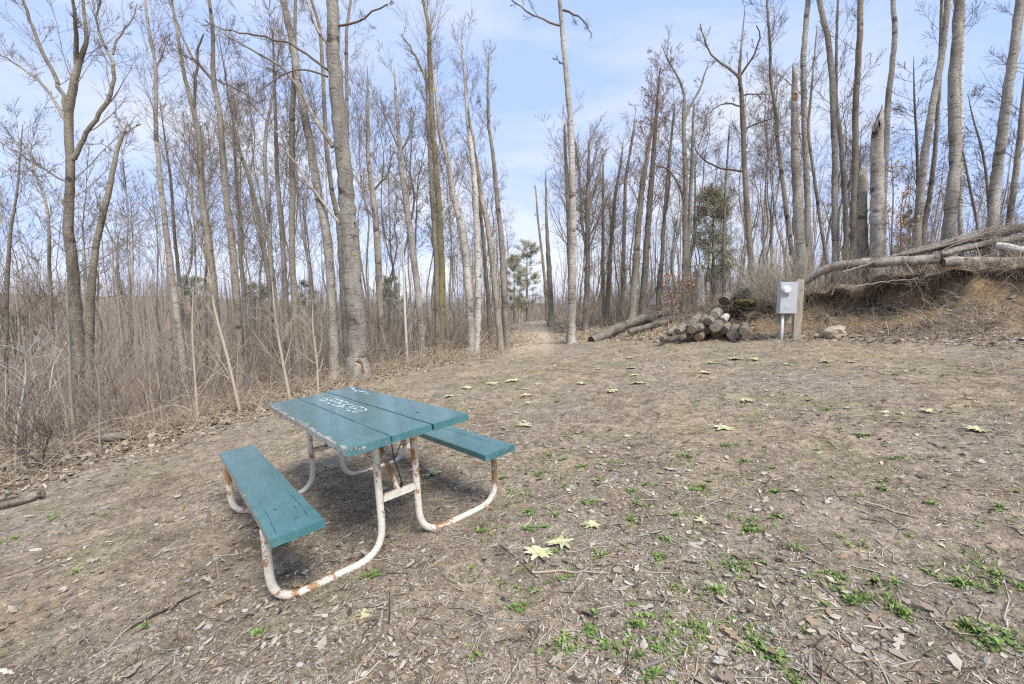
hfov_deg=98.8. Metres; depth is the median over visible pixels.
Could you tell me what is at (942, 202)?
bare tree
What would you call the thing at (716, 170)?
bare tree
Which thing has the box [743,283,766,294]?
fallen log
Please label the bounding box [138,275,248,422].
sapling
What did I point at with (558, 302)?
thicket
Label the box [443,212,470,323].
bare tree
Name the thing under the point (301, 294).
spruce tree
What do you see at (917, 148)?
bare tree
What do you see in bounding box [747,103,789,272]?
bare tree
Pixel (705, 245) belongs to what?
pine tree
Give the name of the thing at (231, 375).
sapling
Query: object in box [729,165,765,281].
bare tree
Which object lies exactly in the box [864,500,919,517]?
stick
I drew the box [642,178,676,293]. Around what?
bare tree
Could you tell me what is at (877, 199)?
snag
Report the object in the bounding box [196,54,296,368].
bare tree
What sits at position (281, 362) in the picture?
sapling
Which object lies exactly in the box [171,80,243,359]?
bare tree
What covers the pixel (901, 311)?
dry grass
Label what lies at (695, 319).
pile log
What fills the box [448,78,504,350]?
aspen
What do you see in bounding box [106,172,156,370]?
bare tree
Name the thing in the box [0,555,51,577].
stick
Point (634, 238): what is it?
bare tree
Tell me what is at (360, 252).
bare tree
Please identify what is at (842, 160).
bare tree
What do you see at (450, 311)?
bare tree
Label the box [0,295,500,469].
thicket
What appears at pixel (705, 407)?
short grass
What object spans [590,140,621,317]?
bare tree
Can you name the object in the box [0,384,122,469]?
shrub
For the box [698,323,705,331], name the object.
pile log
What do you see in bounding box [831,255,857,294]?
fallen branch
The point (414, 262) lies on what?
bare tree
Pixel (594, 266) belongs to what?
bare tree
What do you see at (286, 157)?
bare tree
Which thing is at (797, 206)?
snag
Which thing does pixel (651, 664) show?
stick
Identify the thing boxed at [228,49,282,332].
bare tree
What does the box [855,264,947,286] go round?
fallen branch
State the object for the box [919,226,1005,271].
fallen branch
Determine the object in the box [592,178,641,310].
bare tree
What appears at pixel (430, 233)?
bare tree
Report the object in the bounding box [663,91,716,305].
bare tree
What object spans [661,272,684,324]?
leafy shrub
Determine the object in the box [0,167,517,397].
valley wood
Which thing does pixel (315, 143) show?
bare tree
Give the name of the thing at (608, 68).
sky
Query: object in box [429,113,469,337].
bare tree
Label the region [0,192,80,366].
bare tree
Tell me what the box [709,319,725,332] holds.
pile log
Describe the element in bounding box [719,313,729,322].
pile log
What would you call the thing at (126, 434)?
fallen log
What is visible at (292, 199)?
bare tree
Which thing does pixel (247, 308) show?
bare tree
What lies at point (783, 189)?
bare tree
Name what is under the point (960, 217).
birch
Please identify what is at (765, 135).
bare tree
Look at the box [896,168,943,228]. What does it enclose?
bare tree
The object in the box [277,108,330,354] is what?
bare tree
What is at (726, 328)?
pile log
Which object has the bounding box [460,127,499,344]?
bare tree
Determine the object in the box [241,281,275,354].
spruce tree
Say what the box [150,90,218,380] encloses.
bare tree
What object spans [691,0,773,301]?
bare tree
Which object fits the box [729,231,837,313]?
shrub
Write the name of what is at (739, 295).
shrub
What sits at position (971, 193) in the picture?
bare tree
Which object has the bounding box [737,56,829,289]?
bare tree
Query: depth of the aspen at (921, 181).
8.73 m
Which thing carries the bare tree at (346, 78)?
on the ground at (636, 350)
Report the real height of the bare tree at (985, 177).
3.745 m
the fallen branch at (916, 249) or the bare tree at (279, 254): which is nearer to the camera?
the fallen branch at (916, 249)
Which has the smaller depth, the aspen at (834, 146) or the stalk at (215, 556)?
the stalk at (215, 556)
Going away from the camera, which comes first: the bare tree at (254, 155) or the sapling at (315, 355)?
the sapling at (315, 355)
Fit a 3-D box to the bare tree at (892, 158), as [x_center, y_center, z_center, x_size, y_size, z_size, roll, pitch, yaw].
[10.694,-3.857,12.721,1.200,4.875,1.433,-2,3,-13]
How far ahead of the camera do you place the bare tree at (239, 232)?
11.69 m
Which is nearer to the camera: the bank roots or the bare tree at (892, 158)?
the bank roots
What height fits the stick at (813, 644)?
0.019 m
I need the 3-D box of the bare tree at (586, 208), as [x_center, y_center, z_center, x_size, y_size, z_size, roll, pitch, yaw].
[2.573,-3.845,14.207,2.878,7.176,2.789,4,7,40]
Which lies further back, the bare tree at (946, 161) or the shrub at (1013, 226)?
the bare tree at (946, 161)
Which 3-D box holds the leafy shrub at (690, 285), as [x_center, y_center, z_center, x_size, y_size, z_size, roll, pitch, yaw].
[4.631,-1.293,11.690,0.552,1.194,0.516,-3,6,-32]
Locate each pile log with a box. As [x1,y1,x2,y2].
[660,334,671,341]
[666,326,676,334]
[674,324,687,334]
[679,332,690,339]
[686,323,698,333]
[689,314,701,324]
[694,331,707,340]
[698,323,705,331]
[699,314,707,322]
[703,325,710,333]
[704,316,714,324]
[708,308,722,319]
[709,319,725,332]
[710,331,723,336]
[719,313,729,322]
[719,323,730,333]
[726,325,741,339]
[739,322,748,335]
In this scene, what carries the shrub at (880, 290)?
on the ground at (636, 350)
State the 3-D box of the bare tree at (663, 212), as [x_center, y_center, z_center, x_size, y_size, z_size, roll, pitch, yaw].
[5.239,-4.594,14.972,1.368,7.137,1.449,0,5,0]
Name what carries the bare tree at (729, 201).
on the ground at (636, 350)
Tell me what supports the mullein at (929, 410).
on the ground at (636, 350)
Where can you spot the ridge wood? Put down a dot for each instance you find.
(813, 245)
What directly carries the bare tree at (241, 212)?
on the ground at (636, 350)
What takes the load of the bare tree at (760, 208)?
on the ground at (636, 350)
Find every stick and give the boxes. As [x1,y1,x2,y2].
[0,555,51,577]
[23,562,62,590]
[130,591,201,628]
[500,545,536,576]
[532,567,608,573]
[639,652,680,671]
[808,634,826,646]
[842,632,897,683]
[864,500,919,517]
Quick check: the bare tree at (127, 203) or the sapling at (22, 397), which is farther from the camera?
the bare tree at (127, 203)
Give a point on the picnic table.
(349, 421)
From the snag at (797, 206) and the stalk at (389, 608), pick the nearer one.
the stalk at (389, 608)
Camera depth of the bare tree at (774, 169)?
15.28 m
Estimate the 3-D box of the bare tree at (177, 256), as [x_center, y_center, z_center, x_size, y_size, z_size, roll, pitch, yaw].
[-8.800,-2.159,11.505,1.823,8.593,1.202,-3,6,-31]
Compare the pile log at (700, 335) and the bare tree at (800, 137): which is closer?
the pile log at (700, 335)
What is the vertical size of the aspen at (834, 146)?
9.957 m
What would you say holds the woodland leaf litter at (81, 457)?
on the ground at (636, 350)
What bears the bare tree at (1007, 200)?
on the ground at (636, 350)
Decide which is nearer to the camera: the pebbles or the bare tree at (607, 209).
the pebbles
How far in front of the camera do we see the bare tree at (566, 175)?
14.11 m
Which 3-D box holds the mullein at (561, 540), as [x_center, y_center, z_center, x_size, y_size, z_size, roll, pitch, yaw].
[0.283,1.116,2.439,0.133,0.016,0.156,4,7,36]
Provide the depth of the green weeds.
1.85 m
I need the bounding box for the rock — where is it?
[820,325,846,338]
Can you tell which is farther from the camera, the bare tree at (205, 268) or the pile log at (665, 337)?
the bare tree at (205, 268)
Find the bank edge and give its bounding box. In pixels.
[721,263,1023,320]
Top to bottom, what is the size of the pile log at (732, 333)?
0.320 m
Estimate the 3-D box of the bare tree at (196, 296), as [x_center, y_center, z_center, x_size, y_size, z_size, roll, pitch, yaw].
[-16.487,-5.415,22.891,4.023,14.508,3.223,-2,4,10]
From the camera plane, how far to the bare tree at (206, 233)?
10.14 m
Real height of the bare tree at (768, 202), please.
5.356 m
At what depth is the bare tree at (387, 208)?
16.26 m
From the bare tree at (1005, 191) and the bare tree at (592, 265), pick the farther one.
the bare tree at (592, 265)
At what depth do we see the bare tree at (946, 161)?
12.13 m
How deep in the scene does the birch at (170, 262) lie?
10.32 m
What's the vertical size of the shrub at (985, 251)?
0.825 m
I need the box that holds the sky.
[0,0,1023,302]
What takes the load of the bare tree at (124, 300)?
on the ground at (636, 350)
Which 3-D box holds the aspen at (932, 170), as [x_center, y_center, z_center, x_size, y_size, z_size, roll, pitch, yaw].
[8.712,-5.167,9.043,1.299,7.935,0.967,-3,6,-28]
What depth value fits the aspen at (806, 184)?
9.88 m
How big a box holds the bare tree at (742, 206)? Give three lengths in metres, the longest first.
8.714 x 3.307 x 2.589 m
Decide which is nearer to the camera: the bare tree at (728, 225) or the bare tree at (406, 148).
the bare tree at (406, 148)
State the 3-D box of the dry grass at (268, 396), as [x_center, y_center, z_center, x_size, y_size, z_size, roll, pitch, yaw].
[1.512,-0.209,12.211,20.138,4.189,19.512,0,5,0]
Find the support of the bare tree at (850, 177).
on the ground at (636, 350)
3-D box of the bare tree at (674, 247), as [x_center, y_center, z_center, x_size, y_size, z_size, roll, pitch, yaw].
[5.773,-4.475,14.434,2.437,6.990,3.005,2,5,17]
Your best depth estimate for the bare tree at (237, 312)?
9.63 m
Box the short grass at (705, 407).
[259,321,792,478]
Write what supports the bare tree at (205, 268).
on the ground at (636, 350)
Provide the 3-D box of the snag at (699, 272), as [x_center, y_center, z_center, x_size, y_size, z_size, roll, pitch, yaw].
[6.171,-1.794,14.373,0.470,1.527,0.472,0,5,0]
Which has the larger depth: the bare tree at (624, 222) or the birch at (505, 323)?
the bare tree at (624, 222)
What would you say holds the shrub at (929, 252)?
on the ground at (636, 350)
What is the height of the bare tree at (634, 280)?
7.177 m
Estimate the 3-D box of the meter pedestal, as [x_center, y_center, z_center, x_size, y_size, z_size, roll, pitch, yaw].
[5.306,-0.517,8.353,0.455,1.340,0.295,1,5,12]
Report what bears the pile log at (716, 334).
on the ground at (636, 350)
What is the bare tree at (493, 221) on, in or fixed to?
on the ground at (636, 350)
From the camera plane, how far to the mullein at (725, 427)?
3.98 m
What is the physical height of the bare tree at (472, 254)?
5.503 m
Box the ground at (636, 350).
[0,264,1023,683]
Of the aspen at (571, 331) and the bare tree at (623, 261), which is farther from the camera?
the bare tree at (623, 261)
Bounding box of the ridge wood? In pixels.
[452,128,1023,327]
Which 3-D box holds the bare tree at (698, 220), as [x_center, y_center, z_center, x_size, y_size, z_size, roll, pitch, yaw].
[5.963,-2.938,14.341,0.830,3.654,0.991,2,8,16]
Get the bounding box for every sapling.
[0,322,77,470]
[0,363,57,476]
[19,264,116,456]
[56,331,137,453]
[102,281,188,432]
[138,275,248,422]
[165,241,241,410]
[249,282,304,399]
[281,290,328,391]
[387,206,421,363]
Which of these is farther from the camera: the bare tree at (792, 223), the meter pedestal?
the bare tree at (792, 223)
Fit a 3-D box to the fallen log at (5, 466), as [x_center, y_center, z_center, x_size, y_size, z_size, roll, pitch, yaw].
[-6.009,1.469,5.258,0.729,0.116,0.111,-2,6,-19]
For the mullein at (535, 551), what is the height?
0.010 m
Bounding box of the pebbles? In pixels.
[0,358,1022,683]
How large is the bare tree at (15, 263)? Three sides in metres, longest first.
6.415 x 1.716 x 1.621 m
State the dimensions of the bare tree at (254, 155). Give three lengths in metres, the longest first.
13.103 x 3.944 x 3.088 m
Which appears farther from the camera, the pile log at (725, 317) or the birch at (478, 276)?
the birch at (478, 276)
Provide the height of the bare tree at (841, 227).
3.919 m
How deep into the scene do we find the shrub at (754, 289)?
9.86 m
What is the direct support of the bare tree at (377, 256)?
on the ground at (636, 350)
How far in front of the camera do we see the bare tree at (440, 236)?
12.44 m
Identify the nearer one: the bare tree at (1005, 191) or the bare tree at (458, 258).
the bare tree at (1005, 191)
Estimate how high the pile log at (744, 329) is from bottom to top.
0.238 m
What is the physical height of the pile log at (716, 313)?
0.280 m
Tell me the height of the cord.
0.286 m
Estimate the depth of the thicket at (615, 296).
13.56 m
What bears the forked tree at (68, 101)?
on the ground at (636, 350)
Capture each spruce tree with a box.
[1,313,47,365]
[163,273,211,356]
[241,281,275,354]
[288,279,326,337]
[370,276,408,334]
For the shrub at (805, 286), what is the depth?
9.15 m
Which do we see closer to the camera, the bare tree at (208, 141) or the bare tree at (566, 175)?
the bare tree at (566, 175)
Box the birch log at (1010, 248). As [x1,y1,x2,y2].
[993,242,1023,255]
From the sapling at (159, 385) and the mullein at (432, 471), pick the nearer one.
the mullein at (432, 471)
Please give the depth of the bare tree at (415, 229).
13.64 m
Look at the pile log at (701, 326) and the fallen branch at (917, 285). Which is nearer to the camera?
the fallen branch at (917, 285)
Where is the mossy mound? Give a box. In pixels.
[733,298,757,306]
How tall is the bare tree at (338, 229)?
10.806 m
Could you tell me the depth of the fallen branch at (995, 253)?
7.46 m
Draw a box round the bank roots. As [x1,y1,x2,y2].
[702,257,1023,323]
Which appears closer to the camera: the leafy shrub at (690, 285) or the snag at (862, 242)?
the snag at (862, 242)
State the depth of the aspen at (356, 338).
8.75 m
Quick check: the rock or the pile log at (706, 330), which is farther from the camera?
the pile log at (706, 330)
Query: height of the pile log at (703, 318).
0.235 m
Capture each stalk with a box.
[211,513,221,589]
[388,590,389,624]
[824,639,839,675]
[983,344,996,373]
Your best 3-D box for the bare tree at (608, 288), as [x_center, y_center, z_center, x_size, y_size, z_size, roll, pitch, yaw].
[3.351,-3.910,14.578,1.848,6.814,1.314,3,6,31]
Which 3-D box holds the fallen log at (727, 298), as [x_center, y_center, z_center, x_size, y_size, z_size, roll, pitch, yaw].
[5.470,-1.149,10.847,0.258,0.464,1.849,4,7,39]
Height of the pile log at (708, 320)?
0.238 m
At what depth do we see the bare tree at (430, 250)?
16.29 m
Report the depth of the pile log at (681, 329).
9.59 m
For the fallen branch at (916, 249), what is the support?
on the ground at (636, 350)
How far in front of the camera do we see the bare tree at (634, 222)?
19.42 m
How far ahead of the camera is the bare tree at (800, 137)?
20.29 m
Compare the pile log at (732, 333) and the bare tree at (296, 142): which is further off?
the bare tree at (296, 142)
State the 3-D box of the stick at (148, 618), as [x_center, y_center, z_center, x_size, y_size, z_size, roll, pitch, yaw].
[-1.763,1.359,2.244,0.025,0.046,0.298,4,7,36]
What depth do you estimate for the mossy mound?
9.81 m
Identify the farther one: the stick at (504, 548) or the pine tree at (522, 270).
the pine tree at (522, 270)
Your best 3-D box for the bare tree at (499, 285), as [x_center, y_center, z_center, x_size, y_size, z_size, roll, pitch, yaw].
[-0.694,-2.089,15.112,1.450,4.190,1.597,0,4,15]
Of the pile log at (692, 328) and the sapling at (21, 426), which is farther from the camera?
the pile log at (692, 328)
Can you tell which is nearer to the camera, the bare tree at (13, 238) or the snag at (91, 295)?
the snag at (91, 295)
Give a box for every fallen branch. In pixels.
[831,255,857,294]
[842,217,1017,271]
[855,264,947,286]
[897,256,934,317]
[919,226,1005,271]
[941,218,1023,246]
[980,240,1018,257]
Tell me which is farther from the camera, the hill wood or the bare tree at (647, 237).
the hill wood
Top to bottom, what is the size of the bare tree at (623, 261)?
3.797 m
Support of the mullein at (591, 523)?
on the ground at (636, 350)
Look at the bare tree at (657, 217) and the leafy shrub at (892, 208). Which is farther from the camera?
the bare tree at (657, 217)
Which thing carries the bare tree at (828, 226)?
on the ground at (636, 350)
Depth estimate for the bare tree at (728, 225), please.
20.53 m
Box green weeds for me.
[0,345,1023,683]
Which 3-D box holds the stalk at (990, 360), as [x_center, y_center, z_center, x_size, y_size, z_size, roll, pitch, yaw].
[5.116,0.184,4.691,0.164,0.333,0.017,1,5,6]
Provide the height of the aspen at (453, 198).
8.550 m
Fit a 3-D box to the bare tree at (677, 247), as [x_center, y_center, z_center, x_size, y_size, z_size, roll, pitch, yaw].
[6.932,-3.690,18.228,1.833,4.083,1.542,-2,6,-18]
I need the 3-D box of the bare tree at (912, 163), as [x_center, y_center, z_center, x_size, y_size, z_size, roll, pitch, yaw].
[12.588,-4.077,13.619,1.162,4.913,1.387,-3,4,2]
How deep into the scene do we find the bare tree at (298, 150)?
19.23 m
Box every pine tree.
[507,253,525,322]
[509,238,544,321]
[681,182,746,300]
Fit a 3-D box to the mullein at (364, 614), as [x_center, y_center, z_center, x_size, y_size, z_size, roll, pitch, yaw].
[-0.695,1.267,2.055,0.074,0.007,0.086,2,6,18]
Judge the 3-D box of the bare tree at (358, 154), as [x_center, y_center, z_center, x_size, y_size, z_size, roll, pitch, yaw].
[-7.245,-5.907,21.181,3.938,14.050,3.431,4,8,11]
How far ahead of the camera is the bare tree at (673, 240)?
20.49 m
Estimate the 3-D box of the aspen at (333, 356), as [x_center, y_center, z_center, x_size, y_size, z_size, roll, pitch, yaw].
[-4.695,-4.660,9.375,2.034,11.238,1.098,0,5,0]
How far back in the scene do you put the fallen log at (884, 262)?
7.98 m
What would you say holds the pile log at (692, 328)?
on the pile log at (700, 335)
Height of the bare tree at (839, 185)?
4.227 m
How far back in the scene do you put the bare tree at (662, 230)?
13.04 m
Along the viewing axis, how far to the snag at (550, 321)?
16.77 m
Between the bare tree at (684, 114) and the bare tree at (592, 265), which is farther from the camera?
the bare tree at (592, 265)
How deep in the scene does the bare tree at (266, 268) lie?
11.22 m
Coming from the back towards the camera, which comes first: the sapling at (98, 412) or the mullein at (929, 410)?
the sapling at (98, 412)
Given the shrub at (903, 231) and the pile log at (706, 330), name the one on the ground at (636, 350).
the shrub at (903, 231)
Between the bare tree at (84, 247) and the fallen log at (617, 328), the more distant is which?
the bare tree at (84, 247)
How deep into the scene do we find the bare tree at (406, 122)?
14.63 m
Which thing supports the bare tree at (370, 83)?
on the ground at (636, 350)
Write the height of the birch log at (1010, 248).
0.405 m
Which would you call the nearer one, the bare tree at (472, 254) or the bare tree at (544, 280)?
the bare tree at (472, 254)
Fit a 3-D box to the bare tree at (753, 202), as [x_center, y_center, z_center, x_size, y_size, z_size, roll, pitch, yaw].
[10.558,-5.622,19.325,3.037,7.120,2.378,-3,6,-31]
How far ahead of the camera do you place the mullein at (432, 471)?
3.66 m
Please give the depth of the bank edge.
8.32 m
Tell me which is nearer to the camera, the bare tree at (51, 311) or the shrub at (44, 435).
the shrub at (44, 435)
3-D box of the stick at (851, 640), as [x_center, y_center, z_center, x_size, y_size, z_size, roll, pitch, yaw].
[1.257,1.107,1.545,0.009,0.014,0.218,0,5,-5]
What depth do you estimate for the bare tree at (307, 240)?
20.06 m
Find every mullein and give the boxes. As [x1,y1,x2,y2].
[354,608,369,618]
[422,467,441,476]
[519,422,532,425]
[524,545,552,559]
[547,535,573,549]
[579,520,599,527]
[695,515,709,524]
[713,424,735,429]
[740,398,757,400]
[922,408,936,412]
[966,425,994,431]
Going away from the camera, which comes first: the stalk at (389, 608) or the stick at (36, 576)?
the stalk at (389, 608)
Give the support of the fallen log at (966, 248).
on the ground at (636, 350)
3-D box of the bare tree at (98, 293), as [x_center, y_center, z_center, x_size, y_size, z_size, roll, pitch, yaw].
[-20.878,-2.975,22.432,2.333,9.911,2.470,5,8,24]
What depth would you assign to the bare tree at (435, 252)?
11.74 m
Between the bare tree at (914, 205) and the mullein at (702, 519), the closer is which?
the mullein at (702, 519)
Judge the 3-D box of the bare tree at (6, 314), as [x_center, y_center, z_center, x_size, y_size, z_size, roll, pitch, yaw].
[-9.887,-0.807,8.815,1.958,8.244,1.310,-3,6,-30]
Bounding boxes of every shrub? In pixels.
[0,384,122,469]
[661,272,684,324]
[673,272,697,313]
[723,230,808,313]
[726,278,757,299]
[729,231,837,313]
[766,240,852,308]
[814,221,898,284]
[851,254,903,300]
[884,158,923,269]
[884,186,927,272]
[886,213,944,272]
[887,209,927,266]
[945,224,1023,267]
[953,204,1023,256]
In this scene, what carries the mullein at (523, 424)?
on the ground at (636, 350)
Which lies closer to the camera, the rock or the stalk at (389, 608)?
the stalk at (389, 608)
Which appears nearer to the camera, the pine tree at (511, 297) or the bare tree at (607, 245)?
the bare tree at (607, 245)
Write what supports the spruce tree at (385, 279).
on the ground at (636, 350)
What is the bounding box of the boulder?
[649,290,673,306]
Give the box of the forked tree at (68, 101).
[0,0,196,437]
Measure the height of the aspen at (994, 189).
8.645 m
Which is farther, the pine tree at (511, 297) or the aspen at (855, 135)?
the pine tree at (511, 297)
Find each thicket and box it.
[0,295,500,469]
[239,177,1023,362]
[554,224,1023,325]
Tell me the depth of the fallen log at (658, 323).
11.39 m
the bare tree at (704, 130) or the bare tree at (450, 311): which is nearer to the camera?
the bare tree at (704, 130)
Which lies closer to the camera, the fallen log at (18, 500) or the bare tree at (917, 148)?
the fallen log at (18, 500)
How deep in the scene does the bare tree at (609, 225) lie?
17.98 m
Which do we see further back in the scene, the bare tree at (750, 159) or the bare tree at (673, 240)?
the bare tree at (673, 240)
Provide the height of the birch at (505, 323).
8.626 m
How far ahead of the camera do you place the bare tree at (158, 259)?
22.51 m
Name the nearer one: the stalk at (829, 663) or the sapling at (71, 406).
the stalk at (829, 663)
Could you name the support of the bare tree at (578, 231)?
on the ground at (636, 350)
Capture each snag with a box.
[81,93,140,435]
[543,174,555,326]
[693,264,704,304]
[790,63,807,289]
[854,161,868,283]
[867,105,886,281]
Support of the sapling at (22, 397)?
on the ground at (636, 350)
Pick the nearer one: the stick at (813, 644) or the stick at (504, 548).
the stick at (813, 644)
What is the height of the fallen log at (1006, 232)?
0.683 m
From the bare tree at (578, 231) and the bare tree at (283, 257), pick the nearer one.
the bare tree at (283, 257)
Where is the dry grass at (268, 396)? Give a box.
[0,248,1023,491]
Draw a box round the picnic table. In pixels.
[220,386,514,599]
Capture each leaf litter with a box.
[0,265,1023,507]
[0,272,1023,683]
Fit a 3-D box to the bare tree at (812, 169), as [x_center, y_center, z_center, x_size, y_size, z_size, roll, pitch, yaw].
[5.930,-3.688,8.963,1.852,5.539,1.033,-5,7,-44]
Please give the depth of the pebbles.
2.04 m
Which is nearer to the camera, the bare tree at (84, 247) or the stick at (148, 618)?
the stick at (148, 618)
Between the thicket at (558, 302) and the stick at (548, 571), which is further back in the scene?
the thicket at (558, 302)
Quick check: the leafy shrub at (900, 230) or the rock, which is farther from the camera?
the leafy shrub at (900, 230)
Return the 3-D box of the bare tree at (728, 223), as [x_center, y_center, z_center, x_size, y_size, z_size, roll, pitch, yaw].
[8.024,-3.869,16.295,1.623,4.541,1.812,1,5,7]
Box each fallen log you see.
[0,456,51,469]
[0,490,45,507]
[88,430,137,441]
[588,295,746,341]
[627,316,678,333]
[719,287,742,304]
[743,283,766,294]
[804,254,940,285]
[898,223,1023,255]
[939,234,1023,255]
[940,256,1023,266]
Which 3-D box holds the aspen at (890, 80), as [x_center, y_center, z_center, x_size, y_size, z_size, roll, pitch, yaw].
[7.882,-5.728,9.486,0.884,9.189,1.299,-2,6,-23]
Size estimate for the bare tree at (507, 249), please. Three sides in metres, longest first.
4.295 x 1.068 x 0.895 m
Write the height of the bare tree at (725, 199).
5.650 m
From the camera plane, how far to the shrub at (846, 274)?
8.83 m
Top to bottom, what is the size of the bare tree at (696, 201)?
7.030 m
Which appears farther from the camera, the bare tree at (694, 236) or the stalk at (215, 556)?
the bare tree at (694, 236)
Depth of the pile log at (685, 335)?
9.37 m
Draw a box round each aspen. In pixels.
[193,0,393,380]
[278,0,340,381]
[414,24,475,354]
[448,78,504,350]
[510,0,591,343]
[757,0,825,287]
[791,0,869,288]
[815,0,886,280]
[883,0,897,255]
[910,0,950,269]
[915,0,979,267]
[936,0,964,270]
[983,0,1023,256]
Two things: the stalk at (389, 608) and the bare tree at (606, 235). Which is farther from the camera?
the bare tree at (606, 235)
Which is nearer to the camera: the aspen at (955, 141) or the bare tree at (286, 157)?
the aspen at (955, 141)
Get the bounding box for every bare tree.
[0,88,63,458]
[0,105,102,451]
[0,166,20,376]
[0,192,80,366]
[0,237,53,376]
[43,128,109,373]
[61,183,127,371]
[75,175,145,374]
[94,120,157,375]
[99,208,135,365]
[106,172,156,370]
[117,165,190,354]
[133,0,265,400]
[134,96,214,351]
[144,0,242,404]
[145,102,235,351]
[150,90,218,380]
[152,122,244,387]
[157,76,245,334]
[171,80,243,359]
[180,82,278,380]
[185,1,274,392]
[189,117,289,382]
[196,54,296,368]
[204,70,273,399]
[211,118,266,376]
[215,22,311,285]
[217,77,306,375]
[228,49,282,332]
[242,0,311,382]
[247,0,311,391]
[251,16,314,357]
[254,0,341,384]
[256,111,303,319]
[273,124,335,357]
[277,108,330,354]
[279,0,347,373]
[279,114,310,282]
[299,109,337,335]
[318,0,375,147]
[327,60,405,341]
[331,152,386,335]
[341,52,403,367]
[355,75,431,349]
[357,39,436,359]
[358,132,413,312]
[377,164,408,346]
[382,75,426,355]
[384,142,423,353]
[392,0,456,352]
[397,114,447,357]
[407,45,462,356]
[413,152,460,348]
[414,141,479,335]
[419,162,452,336]
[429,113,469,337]
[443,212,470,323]
[444,190,474,317]
[454,178,506,275]
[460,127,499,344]
[471,174,514,332]
[480,220,511,338]
[494,222,517,318]
[534,183,547,320]
[535,92,596,277]
[550,112,638,329]
[559,172,608,275]
[563,146,605,312]
[579,161,641,308]
[580,230,600,307]
[584,156,622,308]
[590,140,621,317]
[590,193,630,308]
[590,220,631,319]
[592,118,641,323]
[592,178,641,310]
[597,182,622,307]
[599,194,651,320]
[613,208,652,316]
[615,108,646,316]
[618,70,680,318]
[620,133,659,281]
[624,42,681,314]
[634,78,695,309]
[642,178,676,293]
[651,22,711,313]
[654,97,735,290]
[655,93,687,306]
[656,172,688,289]
[658,97,727,307]
[660,208,698,290]
[662,92,736,305]
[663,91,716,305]
[670,186,703,262]
[670,201,718,284]
[690,196,708,304]
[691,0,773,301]
[701,122,725,293]
[704,155,753,289]
[706,120,740,293]
[708,176,744,286]
[715,176,741,291]
[716,134,777,285]
[721,87,802,287]
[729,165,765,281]
[730,61,789,270]
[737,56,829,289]
[737,159,792,285]
[740,0,816,278]
[747,72,790,282]
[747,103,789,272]
[751,140,791,287]
[760,84,802,279]
[766,143,828,280]
[773,11,836,289]
[774,65,829,210]
[793,86,869,289]
[802,110,889,286]
[812,101,897,273]
[813,0,875,283]
[816,153,868,227]
[823,145,869,253]
[860,132,905,209]
[885,55,965,223]
[896,130,947,231]
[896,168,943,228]
[897,181,945,253]
[929,117,980,204]
[931,82,1023,237]
[942,108,981,253]
[963,0,1023,251]
[975,188,1018,228]
[1001,178,1023,223]
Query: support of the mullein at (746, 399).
on the ground at (636, 350)
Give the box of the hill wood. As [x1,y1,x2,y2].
[0,271,707,346]
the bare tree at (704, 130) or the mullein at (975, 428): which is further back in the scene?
the bare tree at (704, 130)
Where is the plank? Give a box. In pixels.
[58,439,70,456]
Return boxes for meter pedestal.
[775,279,804,340]
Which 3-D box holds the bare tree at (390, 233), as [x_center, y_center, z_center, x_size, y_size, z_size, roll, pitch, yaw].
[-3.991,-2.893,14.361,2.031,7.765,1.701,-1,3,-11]
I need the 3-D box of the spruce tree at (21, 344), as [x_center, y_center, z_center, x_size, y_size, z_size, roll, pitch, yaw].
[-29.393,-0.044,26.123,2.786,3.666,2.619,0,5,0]
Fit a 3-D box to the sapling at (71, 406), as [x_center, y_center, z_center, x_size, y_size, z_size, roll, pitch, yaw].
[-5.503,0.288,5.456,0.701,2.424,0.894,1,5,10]
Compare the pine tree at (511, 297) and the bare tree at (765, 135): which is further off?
the pine tree at (511, 297)
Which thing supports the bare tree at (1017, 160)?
on the ground at (636, 350)
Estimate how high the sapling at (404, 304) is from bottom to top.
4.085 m
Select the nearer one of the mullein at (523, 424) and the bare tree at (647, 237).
the mullein at (523, 424)
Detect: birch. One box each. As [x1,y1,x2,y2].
[113,0,205,416]
[438,2,492,352]
[461,39,510,348]
[951,0,990,256]
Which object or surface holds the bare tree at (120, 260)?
on the ground at (636, 350)
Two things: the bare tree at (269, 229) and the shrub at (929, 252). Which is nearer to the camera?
the shrub at (929, 252)
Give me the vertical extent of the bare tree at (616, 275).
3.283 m
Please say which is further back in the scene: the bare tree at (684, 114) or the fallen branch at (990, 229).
the bare tree at (684, 114)
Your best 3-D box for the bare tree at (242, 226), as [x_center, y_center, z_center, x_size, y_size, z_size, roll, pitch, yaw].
[-9.314,-3.402,14.594,2.890,10.353,3.242,0,5,0]
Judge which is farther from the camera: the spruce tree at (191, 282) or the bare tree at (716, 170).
the spruce tree at (191, 282)
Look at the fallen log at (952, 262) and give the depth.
7.42 m
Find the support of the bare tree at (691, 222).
on the ground at (636, 350)
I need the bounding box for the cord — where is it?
[391,440,401,488]
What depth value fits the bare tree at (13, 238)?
20.54 m
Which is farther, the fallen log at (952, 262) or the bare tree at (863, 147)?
the bare tree at (863, 147)
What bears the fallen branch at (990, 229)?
on the fallen log at (1006, 232)
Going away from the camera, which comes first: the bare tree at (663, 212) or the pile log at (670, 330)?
the pile log at (670, 330)

